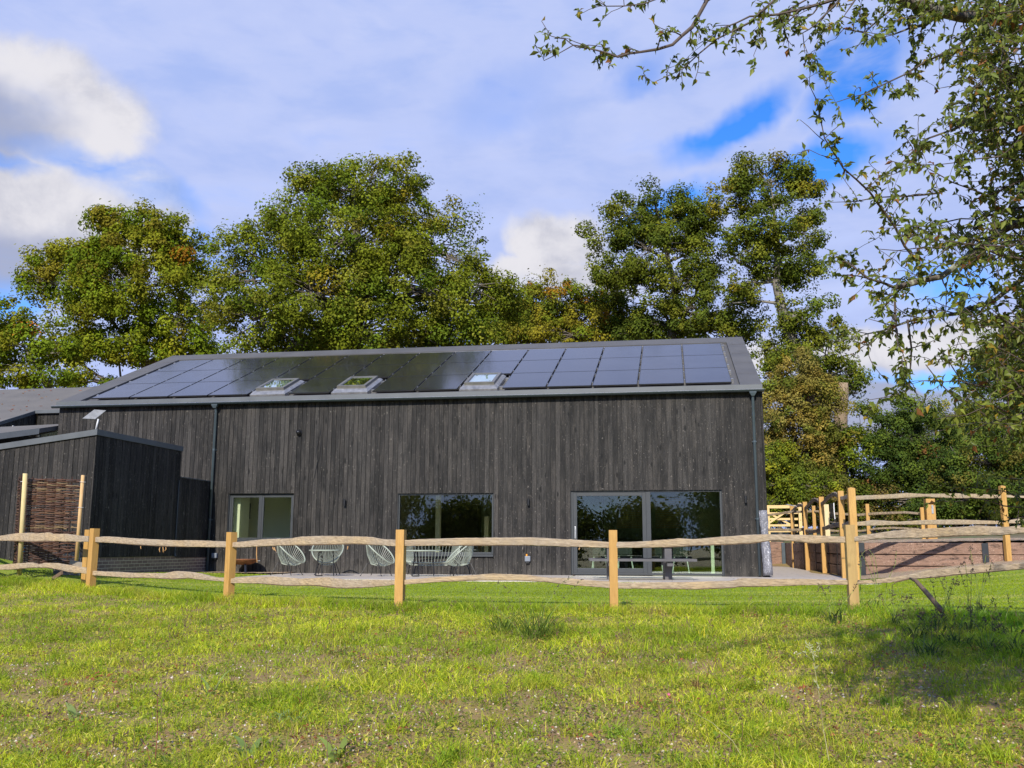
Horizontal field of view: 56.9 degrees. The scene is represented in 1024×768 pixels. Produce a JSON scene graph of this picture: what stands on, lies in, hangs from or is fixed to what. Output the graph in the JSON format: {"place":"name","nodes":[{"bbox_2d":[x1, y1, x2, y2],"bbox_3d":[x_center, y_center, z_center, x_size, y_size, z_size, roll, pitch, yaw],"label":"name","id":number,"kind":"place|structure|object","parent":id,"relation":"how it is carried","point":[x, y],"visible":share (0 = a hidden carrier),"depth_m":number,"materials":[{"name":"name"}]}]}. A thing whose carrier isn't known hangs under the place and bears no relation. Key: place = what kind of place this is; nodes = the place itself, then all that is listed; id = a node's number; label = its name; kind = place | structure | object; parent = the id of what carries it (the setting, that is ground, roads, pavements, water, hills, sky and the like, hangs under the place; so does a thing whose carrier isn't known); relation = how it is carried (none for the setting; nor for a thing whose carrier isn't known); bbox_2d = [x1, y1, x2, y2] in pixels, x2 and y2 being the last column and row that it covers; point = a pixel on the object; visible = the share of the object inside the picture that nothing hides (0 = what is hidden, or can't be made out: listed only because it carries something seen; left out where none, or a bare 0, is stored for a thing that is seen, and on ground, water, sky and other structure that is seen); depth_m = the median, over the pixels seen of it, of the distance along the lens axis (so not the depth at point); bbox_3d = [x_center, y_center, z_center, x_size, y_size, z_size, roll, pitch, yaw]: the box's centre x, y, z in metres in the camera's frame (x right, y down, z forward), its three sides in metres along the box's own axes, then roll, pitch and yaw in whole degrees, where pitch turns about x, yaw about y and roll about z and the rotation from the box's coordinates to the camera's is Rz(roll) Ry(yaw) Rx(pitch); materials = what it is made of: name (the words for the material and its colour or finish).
{"place":"outdoors","nodes":[
{"label":"outdoors","id":0,"kind":"place"},
{"bbox_2d":[0,541,1023,767],"bbox_3d":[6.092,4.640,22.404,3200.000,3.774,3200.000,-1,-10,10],"label":"field","id":1,"kind":"structure","parent":0,"point":[475,716],"depth_m":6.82,"materials":[{"name":"green plant"}]},
{"bbox_2d":[6,739,48,760],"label":"meadow weed","id":2,"kind":"object","parent":1,"relation":"on","point":[19,751],"visible":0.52,"depth_m":5.56,"materials":[{"name":"green plant"}]},
{"bbox_2d":[0,387,92,436],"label":"side wing","id":3,"kind":"structure","parent":1,"relation":"on","point":[38,410],"depth_m":30.87,"materials":[{"name":"grey metal"}]},
{"bbox_2d":[0,424,57,443],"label":"link roof","id":4,"kind":"structure","parent":3,"relation":"attached to","point":[13,433],"depth_m":25.89,"materials":[{"name":"grey metal"}]},
{"bbox_2d":[53,552,81,575],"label":"brick pier","id":5,"kind":"structure","parent":1,"relation":"on","point":[55,571],"depth_m":19.01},
{"bbox_2d":[55,659,90,672],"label":"meadow weed","id":6,"kind":"object","parent":1,"relation":"on","point":[72,665],"visible":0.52,"depth_m":8.18,"materials":[{"name":"green plant"}]},
{"bbox_2d":[65,702,101,720],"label":"broad leaf weed","id":7,"kind":"object","parent":1,"relation":"on","point":[71,709],"visible":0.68,"depth_m":6.43,"materials":[{"name":"green plant"}]},
{"bbox_2d":[81,530,89,584],"bbox_3d":[-7.821,3.236,17.443,0.135,1.083,0.135,-6,-12,33],"label":"stub post","id":8,"kind":"object","parent":1,"relation":"on","point":[85,555],"visible":0.37,"depth_m":17.39,"materials":[{"name":"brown wood"}]},
{"bbox_2d":[0,429,210,573],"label":"annex","id":9,"kind":"object","parent":1,"relation":"on","point":[138,487],"visible":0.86,"depth_m":21.04,"materials":[{"name":"black wood"}]},
{"bbox_2d":[82,410,105,428],"bbox_3d":[-9.085,0.790,20.578,0.500,0.503,0.243,7,-12,-36],"label":"satellite dish","id":10,"kind":"object","parent":9,"relation":"on","point":[94,414],"visible":0.98,"depth_m":20.61,"materials":[{"name":"white metal"}]},
{"bbox_2d":[131,681,170,767],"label":"red stemmed dock","id":11,"kind":"object","parent":1,"relation":"on","point":[157,733],"visible":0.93,"depth_m":5.21,"materials":[{"name":"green plant"}]},
{"bbox_2d":[194,667,235,695],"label":"arching weed","id":12,"kind":"object","parent":1,"relation":"on","point":[206,684],"visible":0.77,"depth_m":7.15,"materials":[{"name":"green plant"}]},
{"bbox_2d":[190,571,289,572],"bbox_3d":[-6.904,4.804,24.180,2.500,0.027,0.900,-1,-10,10],"label":"gravel strip","id":13,"kind":"object","parent":1,"relation":"on","point":[248,572],"visible":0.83,"depth_m":23.96,"materials":[{"name":"grey gravel"}]},
{"bbox_2d":[236,559,259,572],"bbox_3d":[-6.857,4.643,24.127,0.767,0.348,0.767,7,-12,-35],"label":"fire bowl","id":14,"kind":"object","parent":13,"relation":"on","point":[243,562],"visible":0.76,"depth_m":23.91,"materials":[{"name":"metal"}]},
{"bbox_2d":[232,735,275,758],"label":"broad leaf weed","id":15,"kind":"object","parent":1,"relation":"on","point":[240,741],"visible":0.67,"depth_m":5.55,"materials":[{"name":"green plant"}]},
{"bbox_2d":[265,708,309,721],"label":"meadow weed","id":16,"kind":"object","parent":1,"relation":"on","point":[284,716],"visible":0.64,"depth_m":6.29,"materials":[{"name":"green plant"}]},
{"bbox_2d":[310,734,359,762],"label":"broad leaf weed","id":17,"kind":"object","parent":1,"relation":"on","point":[342,746],"visible":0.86,"depth_m":5.42,"materials":[{"name":"green plant"}]},
{"bbox_2d":[325,643,353,656],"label":"meadow weed","id":18,"kind":"object","parent":1,"relation":"on","point":[340,651],"visible":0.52,"depth_m":9.14,"materials":[{"name":"green plant"}]},
{"bbox_2d":[365,645,396,655],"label":"meadow weed","id":19,"kind":"object","parent":1,"relation":"on","point":[384,651],"visible":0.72,"depth_m":8.89,"materials":[{"name":"green plant"}]},
{"bbox_2d":[51,337,769,576],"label":"barn house","id":20,"kind":"structure","parent":1,"relation":"on","point":[570,440],"depth_m":24.64,"materials":[{"name":"black wood"}]},
{"bbox_2d":[227,493,293,541],"bbox_3d":[-6.598,3.525,24.896,1.830,1.277,0.121,-1,-10,10],"label":"window","id":21,"kind":"structure","parent":20,"relation":"in","point":[261,496],"depth_m":24.93,"materials":[{"name":"paint"}]},
{"bbox_2d":[397,493,493,556],"bbox_3d":[-1.698,3.568,23.988,2.535,1.585,0.190,-1,-10,10],"label":"window","id":22,"kind":"structure","parent":20,"relation":"in","point":[475,554],"depth_m":23.94,"materials":[{"name":"paint"}]},
{"bbox_2d":[592,547,606,567],"bbox_3d":[2.282,4.484,24.485,0.444,0.801,0.448,-1,-10,10],"label":"dining chair","id":23,"kind":"object","parent":20,"relation":"on","point":[598,551],"visible":0.45,"depth_m":24.30,"materials":[{"name":"plastic"}]},
{"bbox_2d":[617,548,633,567],"bbox_3d":[2.922,4.468,24.377,0.444,0.801,0.448,-1,-10,10],"label":"dining chair","id":24,"kind":"object","parent":20,"relation":"on","point":[624,551],"visible":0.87,"depth_m":24.19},
{"bbox_2d":[616,496,642,527],"bbox_3d":[3.604,3.731,28.353,0.950,1.160,0.030,-1,-10,10],"label":"slatted blind","id":25,"kind":"object","parent":20,"relation":"hanging from","point":[623,508],"visible":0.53,"depth_m":28.35,"materials":[{"name":"wicker"}]},
{"bbox_2d":[589,547,679,572],"bbox_3d":[3.263,4.637,25.163,2.500,0.734,0.900,-1,-10,10],"label":"dining table","id":26,"kind":"object","parent":20,"relation":"on","point":[590,556],"visible":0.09,"depth_m":24.97,"materials":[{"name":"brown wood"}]},
{"bbox_2d":[570,490,724,576],"bbox_3d":[3.288,3.650,23.173,3.692,2.070,0.166,-1,-10,10],"label":"sliding door","id":27,"kind":"structure","parent":20,"relation":"in","point":[646,499],"depth_m":23.19,"materials":[{"name":"paint"}]},
{"bbox_2d":[652,547,662,570],"bbox_3d":[3.661,4.448,24.251,0.444,0.801,0.448,-1,-10,10],"label":"dining chair","id":28,"kind":"object","parent":20,"relation":"on","point":[656,551],"visible":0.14,"depth_m":24.05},
{"bbox_2d":[655,492,680,527],"bbox_3d":[4.639,3.704,28.177,0.750,1.160,0.030,-1,-10,10],"label":"slatted blind","id":29,"kind":"object","parent":20,"relation":"hanging from","point":[665,506],"visible":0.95,"depth_m":28.17,"materials":[{"name":"wicker"}]},
{"bbox_2d":[672,546,689,572],"bbox_3d":[4.302,4.432,24.142,0.444,0.801,0.448,-1,-10,10],"label":"dining chair","id":30,"kind":"object","parent":20,"relation":"on","point":[681,551],"visible":0.71,"depth_m":23.95,"materials":[{"name":"plastic"}]},
{"bbox_2d":[467,595,528,633],"bbox_3d":[-0.062,2.549,10.497,0.835,0.475,0.734,6,-11,-31],"label":"tall grass clump","id":31,"kind":"object","parent":1,"relation":"on","point":[504,625],"visible":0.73,"depth_m":10.41,"materials":[{"name":"green plant"}]},
{"bbox_2d":[0,604,1023,767],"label":"ground herbs","id":32,"kind":"object","parent":1,"relation":"on","point":[441,724],"visible":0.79,"depth_m":6.71,"materials":[{"name":"green plant"}]},
{"bbox_2d":[0,525,1023,608],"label":"cleft rail fence","id":33,"kind":"object","parent":1,"relation":"on","point":[849,540],"visible":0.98,"depth_m":12.80,"materials":[{"name":"brown wood"}]},
{"bbox_2d":[0,574,1023,624],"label":"fence edge grass","id":34,"kind":"structure","parent":1,"relation":"on","point":[130,590],"depth_m":12.60,"materials":[{"name":"green plant"}]},
{"bbox_2d":[0,595,1023,767],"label":"dry stalks","id":35,"kind":"object","parent":1,"relation":"on","point":[507,686],"visible":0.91,"depth_m":7.11,"materials":[{"name":"plant"}]},
{"bbox_2d":[1,621,1023,767],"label":"field stones","id":36,"kind":"object","parent":1,"relation":"on","point":[543,711],"visible":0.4,"depth_m":6.45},
{"bbox_2d":[473,574,591,642],"bbox_3d":[0.292,2.325,9.816,1.257,0.694,1.158,-7,-12,35],"label":"tall grass clump","id":37,"kind":"object","parent":1,"relation":"on","point":[533,627],"visible":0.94,"depth_m":9.77,"materials":[{"name":"green plant"}]},
{"bbox_2d":[590,717,638,741],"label":"meadow weed","id":38,"kind":"object","parent":1,"relation":"on","point":[619,732],"visible":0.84,"depth_m":5.92,"materials":[{"name":"green plant"}]},
{"bbox_2d":[676,675,720,690],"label":"meadow weed","id":39,"kind":"object","parent":1,"relation":"on","point":[696,683],"visible":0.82,"depth_m":7.29,"materials":[{"name":"green plant"}]},
{"bbox_2d":[695,713,744,763],"bbox_3d":[1.172,2.005,5.270,0.336,0.350,0.029,2,-10,-13],"label":"dry grass stem","id":40,"kind":"object","parent":1,"relation":"on","point":[724,733],"visible":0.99,"depth_m":5.28,"materials":[{"name":"plant"}]},
{"bbox_2d":[529,0,1023,527],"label":"fruit tree","id":41,"kind":"object","parent":1,"relation":"on","point":[997,120],"visible":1,"depth_m":4.56,"materials":[{"name":"green plant"}]},
{"bbox_2d":[797,641,854,766],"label":"flowering grass","id":42,"kind":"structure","parent":1,"relation":"on","point":[816,667],"depth_m":5.26,"materials":[{"name":"plant"}]},
{"bbox_2d":[811,580,859,624],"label":"seeding weed","id":43,"kind":"object","parent":1,"relation":"on","point":[833,613],"visible":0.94,"depth_m":10.47,"materials":[{"name":"green plant"}]},
{"bbox_2d":[842,549,872,606],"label":"seeding weed","id":44,"kind":"object","parent":1,"relation":"on","point":[860,584],"visible":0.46,"depth_m":12.12,"materials":[{"name":"green plant"}]},
{"bbox_2d":[861,548,896,611],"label":"seeding weed","id":45,"kind":"object","parent":1,"relation":"on","point":[875,579],"visible":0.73,"depth_m":11.15,"materials":[{"name":"green plant"}]},
{"bbox_2d":[868,693,906,705],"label":"meadow weed","id":46,"kind":"object","parent":1,"relation":"on","point":[882,698],"visible":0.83,"depth_m":6.62,"materials":[{"name":"green plant"}]},
{"bbox_2d":[872,585,914,625],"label":"seeding weed","id":47,"kind":"object","parent":1,"relation":"on","point":[896,619],"visible":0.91,"depth_m":10.14,"materials":[{"name":"green plant"}]},
{"bbox_2d":[770,542,1023,575],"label":"retaining wall","id":48,"kind":"structure","parent":1,"relation":"on","point":[994,552],"depth_m":22.65,"materials":[{"name":"brown brick"}]},
{"bbox_2d":[790,485,1023,579],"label":"garden rail fence","id":49,"kind":"object","parent":48,"relation":"on","point":[851,497],"visible":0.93,"depth_m":21.95,"materials":[{"name":"brown wood"}]},
{"bbox_2d":[891,607,939,638],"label":"seeding weed","id":50,"kind":"object","parent":1,"relation":"on","point":[915,634],"visible":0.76,"depth_m":9.35,"materials":[{"name":"green plant"}]},
{"bbox_2d":[892,577,944,612],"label":"leaning branch","id":51,"kind":"object","parent":1,"relation":"on","point":[926,592],"visible":0.96,"depth_m":10.16,"materials":[{"name":"brown plant"}]},
{"bbox_2d":[888,608,957,656],"bbox_3d":[3.696,2.233,8.486,0.584,0.452,0.472,3,-10,-14],"label":"seeding weed","id":52,"kind":"object","parent":1,"relation":"on","point":[927,646],"visible":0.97,"depth_m":8.42,"materials":[{"name":"green plant"}]},
{"bbox_2d":[920,576,963,632],"bbox_3d":[4.353,2.281,9.724,0.554,0.603,0.585,-1,-10,10],"label":"seeding weed","id":53,"kind":"object","parent":1,"relation":"on","point":[942,622],"visible":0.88,"depth_m":9.66,"materials":[{"name":"green plant"}]},
{"bbox_2d":[918,576,981,611],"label":"seeding weed","id":54,"kind":"object","parent":1,"relation":"on","point":[947,592],"visible":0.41,"depth_m":11.15,"materials":[{"name":"green plant"}]},
{"bbox_2d":[928,607,974,645],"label":"seeding weed","id":55,"kind":"object","parent":1,"relation":"on","point":[952,636],"visible":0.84,"depth_m":8.99,"materials":[{"name":"green plant"}]},
{"bbox_2d":[934,733,980,754],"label":"meadow weed","id":56,"kind":"object","parent":1,"relation":"on","point":[960,743],"visible":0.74,"depth_m":5.53,"materials":[{"name":"green plant"}]},
{"bbox_2d":[945,561,992,632],"bbox_3d":[4.658,2.173,9.605,0.564,0.763,0.699,-1,-10,10],"label":"seeding weed","id":57,"kind":"object","parent":1,"relation":"on","point":[969,627],"visible":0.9,"depth_m":9.59,"materials":[{"name":"green plant"}]},
{"bbox_2d":[954,546,1014,610],"bbox_3d":[5.382,2.303,11.050,0.628,0.824,0.628,1,-10,-4],"label":"seeding weed","id":58,"kind":"object","parent":1,"relation":"on","point":[970,556],"visible":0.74,"depth_m":11.01,"materials":[{"name":"green plant"}]},
{"bbox_2d":[956,607,1022,653],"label":"seeding weed","id":59,"kind":"object","parent":1,"relation":"on","point":[985,620],"visible":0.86,"depth_m":8.53,"materials":[{"name":"green plant"}]},
{"bbox_2d":[969,594,1023,635],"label":"seeding weed","id":60,"kind":"object","parent":1,"relation":"on","point":[999,618],"visible":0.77,"depth_m":9.29,"materials":[{"name":"green plant"}]},
{"bbox_2d":[982,623,1023,655],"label":"seeding weed","id":61,"kind":"object","parent":1,"relation":"on","point":[1001,624],"visible":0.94,"depth_m":8.30,"materials":[{"name":"green plant"}]},
{"bbox_2d":[0,558,1023,615],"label":"lawn","id":62,"kind":"structure","parent":0,"point":[415,587],"depth_m":16.28,"materials":[{"name":"green plant"}]},
{"bbox_2d":[13,473,84,575],"bbox_3d":[-9.183,2.708,18.262,1.842,1.933,0.943,-3,-10,17],"label":"woven hurdle","id":63,"kind":"object","parent":62,"relation":"on","point":[48,522],"visible":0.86,"depth_m":18.23,"materials":[{"name":"brown wicker"}]},
{"bbox_2d":[51,571,62,580],"bbox_3d":[-8.557,3.612,17.800,0.383,0.195,0.030,-8,-12,38],"label":"loose plank","id":64,"kind":"object","parent":62,"relation":"on","point":[58,575],"visible":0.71,"depth_m":17.77,"materials":[{"name":"brown wood"}]},
{"bbox_2d":[69,560,81,566],"bbox_3d":[-8.158,3.370,17.750,0.030,0.130,0.706,10,-14,-44],"label":"loose board","id":65,"kind":"object","parent":62,"relation":"on","point":[75,563],"visible":0.86,"depth_m":17.76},
{"bbox_2d":[0,0,1023,528],"label":"sky","id":66,"kind":"structure","parent":0,"point":[200,107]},
{"bbox_2d":[235,566,870,584],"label":"patio","id":67,"kind":"structure","parent":0,"point":[786,573],"depth_m":21.92,"materials":[{"name":"ceramic"}]},
{"bbox_2d":[270,538,305,574],"bbox_3d":[-5.261,4.095,22.424,0.708,0.858,0.772,-3,-10,18],"label":"string chair","id":68,"kind":"object","parent":67,"relation":"on","point":[286,563],"visible":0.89,"depth_m":22.32,"materials":[{"name":"white plastic"}]},
{"bbox_2d":[309,550,339,575],"bbox_3d":[-4.364,4.157,21.995,0.720,0.598,0.720,-1,-10,10],"label":"round table","id":69,"kind":"object","parent":67,"relation":"on","point":[322,561],"visible":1,"depth_m":21.89,"materials":[{"name":"grey plastic"}]},
{"bbox_2d":[311,545,343,574],"bbox_3d":[-4.439,4.154,22.758,0.772,0.858,0.708,1,-10,-2],"label":"string chair","id":70,"kind":"object","parent":67,"relation":"on","point":[329,558],"visible":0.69,"depth_m":22.85,"materials":[{"name":"white plastic"}]},
{"bbox_2d":[360,545,394,575],"bbox_3d":[-3.093,4.038,22.056,0.708,0.858,0.772,-3,-10,19],"label":"string chair","id":71,"kind":"object","parent":67,"relation":"on","point":[379,564],"visible":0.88,"depth_m":21.97,"materials":[{"name":"white plastic"}]},
{"bbox_2d":[406,550,441,576],"bbox_3d":[-2.093,4.149,21.909,0.920,0.598,0.920,-1,-10,10],"label":"round table","id":72,"kind":"object","parent":67,"relation":"on","point":[417,551],"visible":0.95,"depth_m":21.67,"materials":[{"name":"grey plastic"}]},
{"bbox_2d":[406,546,459,574],"bbox_3d":[-1.985,4.176,22.841,1.482,0.858,0.708,-1,-10,7],"label":"string loveseat","id":73,"kind":"object","parent":67,"relation":"on","point":[409,562],"visible":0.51,"depth_m":22.96,"materials":[{"name":"white plastic"}]},
{"bbox_2d":[445,546,475,575],"bbox_3d":[-1.206,4.059,22.141,0.708,0.858,0.772,2,-10,-12],"label":"string chair","id":74,"kind":"object","parent":67,"relation":"on","point":[470,550],"visible":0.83,"depth_m":22.07,"materials":[{"name":"white plastic"}]},
{"bbox_2d":[589,547,696,579],"bbox_3d":[2.805,3.881,20.619,2.240,0.741,1.600,0,-10,4],"label":"picnic table","id":75,"kind":"object","parent":67,"relation":"on","point":[667,560],"visible":0.77,"depth_m":20.26,"materials":[{"name":"grey"}]},
{"bbox_2d":[759,510,772,575],"bbox_3d":[6.025,3.774,22.468,0.229,1.535,0.338,2,-10,-13],"label":"wrapped roll","id":76,"kind":"object","parent":67,"relation":"on","point":[766,551],"visible":0.89,"depth_m":22.36,"materials":[{"name":"plastic"}]},
{"bbox_2d":[770,528,1023,542],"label":"yard bank","id":77,"kind":"structure","parent":0,"point":[1020,535],"depth_m":30.34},
{"bbox_2d":[0,294,95,388],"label":"maple tree","id":78,"kind":"object","parent":77,"relation":"on","point":[15,329],"visible":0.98,"depth_m":49.50,"materials":[{"name":"green plant"}]},
{"bbox_2d":[8,197,230,387],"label":"maple tree","id":79,"kind":"object","parent":77,"relation":"on","point":[171,261],"visible":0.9,"depth_m":54.76,"materials":[{"name":"green plant"}]},
{"bbox_2d":[187,148,540,353],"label":"oak tree","id":80,"kind":"object","parent":77,"relation":"on","point":[354,301],"visible":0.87,"depth_m":41.17,"materials":[{"name":"green plant"}]},
{"bbox_2d":[491,264,663,344],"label":"autumn tree","id":81,"kind":"object","parent":77,"relation":"on","point":[550,323],"visible":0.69,"depth_m":55.47,"materials":[{"name":"green plant"}]},
{"bbox_2d":[571,172,771,347],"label":"open oak tree","id":82,"kind":"object","parent":77,"relation":"on","point":[701,277],"visible":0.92,"depth_m":51.33,"materials":[{"name":"green plant"}]},
{"bbox_2d":[767,503,802,541],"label":"field gate","id":83,"kind":"structure","parent":77,"relation":"on","point":[784,519],"depth_m":36.98,"materials":[{"name":"brown wood"}]},
{"bbox_2d":[702,146,875,527],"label":"tall oak tree","id":84,"kind":"object","parent":77,"relation":"on","point":[767,244],"visible":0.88,"depth_m":48.57,"materials":[{"name":"green plant"}]},
{"bbox_2d":[765,438,842,533],"bbox_3d":[11.754,4.398,39.853,4.253,4.467,2.482,-1,-10,10],"label":"hazel bush","id":85,"kind":"object","parent":77,"relation":"on","point":[794,491],"visible":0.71,"depth_m":39.69,"materials":[{"name":"green plant"}]},
{"bbox_2d":[761,346,860,533],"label":"hawthorn tree","id":86,"kind":"object","parent":77,"relation":"on","point":[808,416],"visible":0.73,"depth_m":41.31,"materials":[{"name":"green plant"}]},
{"bbox_2d":[824,504,829,535],"bbox_3d":[9.171,4.080,27.553,0.135,1.135,0.135,-1,-10,7],"label":"tall timber post","id":87,"kind":"object","parent":77,"relation":"on","point":[826,512],"visible":0.44,"depth_m":27.52,"materials":[{"name":"brown wood"}]},
{"bbox_2d":[832,382,848,528],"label":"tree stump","id":88,"kind":"object","parent":77,"relation":"on","point":[842,416],"visible":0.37,"depth_m":45.75,"materials":[{"name":"brown wood"}]},
{"bbox_2d":[797,393,904,512],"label":"field maple bush","id":89,"kind":"object","parent":77,"relation":"on","point":[850,444],"visible":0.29,"depth_m":42.35,"materials":[{"name":"green plant"}]},
{"bbox_2d":[768,499,937,538],"bbox_3d":[10.107,4.316,29.254,0.363,1.250,7.371,4,-11,-23],"label":"back rail fence","id":90,"kind":"object","parent":77,"relation":"on","point":[929,513],"visible":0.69,"depth_m":27.79,"materials":[{"name":"brown wood"}]},
{"bbox_2d":[830,503,834,518],"bbox_3d":[9.136,3.620,26.954,0.133,0.453,0.206,-1,-10,10],"label":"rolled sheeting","id":91,"kind":"object","parent":90,"relation":"hanging from","point":[832,513],"visible":1,"depth_m":26.99,"materials":[{"name":"white plastic"}]},
{"bbox_2d":[766,470,1022,533],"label":"bramble hedge","id":92,"kind":"object","parent":77,"relation":"on","point":[864,489],"visible":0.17,"depth_m":40.69,"materials":[{"name":"green plant"}]},
{"bbox_2d":[846,394,977,527],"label":"holly tree","id":93,"kind":"object","parent":77,"relation":"on","point":[908,439],"visible":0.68,"depth_m":41.29,"materials":[{"name":"green plant"}]},
{"bbox_2d":[858,538,1023,542],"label":"yard gravel","id":94,"kind":"structure","parent":77,"relation":"on","point":[936,540],"depth_m":24.33,"materials":[{"name":"beige gravel"}]},
{"bbox_2d":[920,394,1001,471],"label":"yellowing thorn","id":95,"kind":"object","parent":77,"relation":"on","point":[964,420],"visible":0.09,"depth_m":45.90,"materials":[{"name":"green plant"}]},
{"bbox_2d":[900,407,1023,527],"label":"ivy thicket","id":96,"kind":"object","parent":77,"relation":"on","point":[952,470],"visible":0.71,"depth_m":36.43,"materials":[{"name":"green plant"}]},
{"bbox_2d":[941,317,1022,526],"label":"distant tree","id":97,"kind":"object","parent":77,"relation":"on","point":[984,392],"visible":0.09,"depth_m":49.70,"materials":[{"name":"green plant"}]},
{"bbox_2d":[861,560,1023,578],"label":"gravel path","id":98,"kind":"structure","parent":0,"point":[880,575],"depth_m":22.02,"materials":[{"name":"beige gravel"}]}
]}

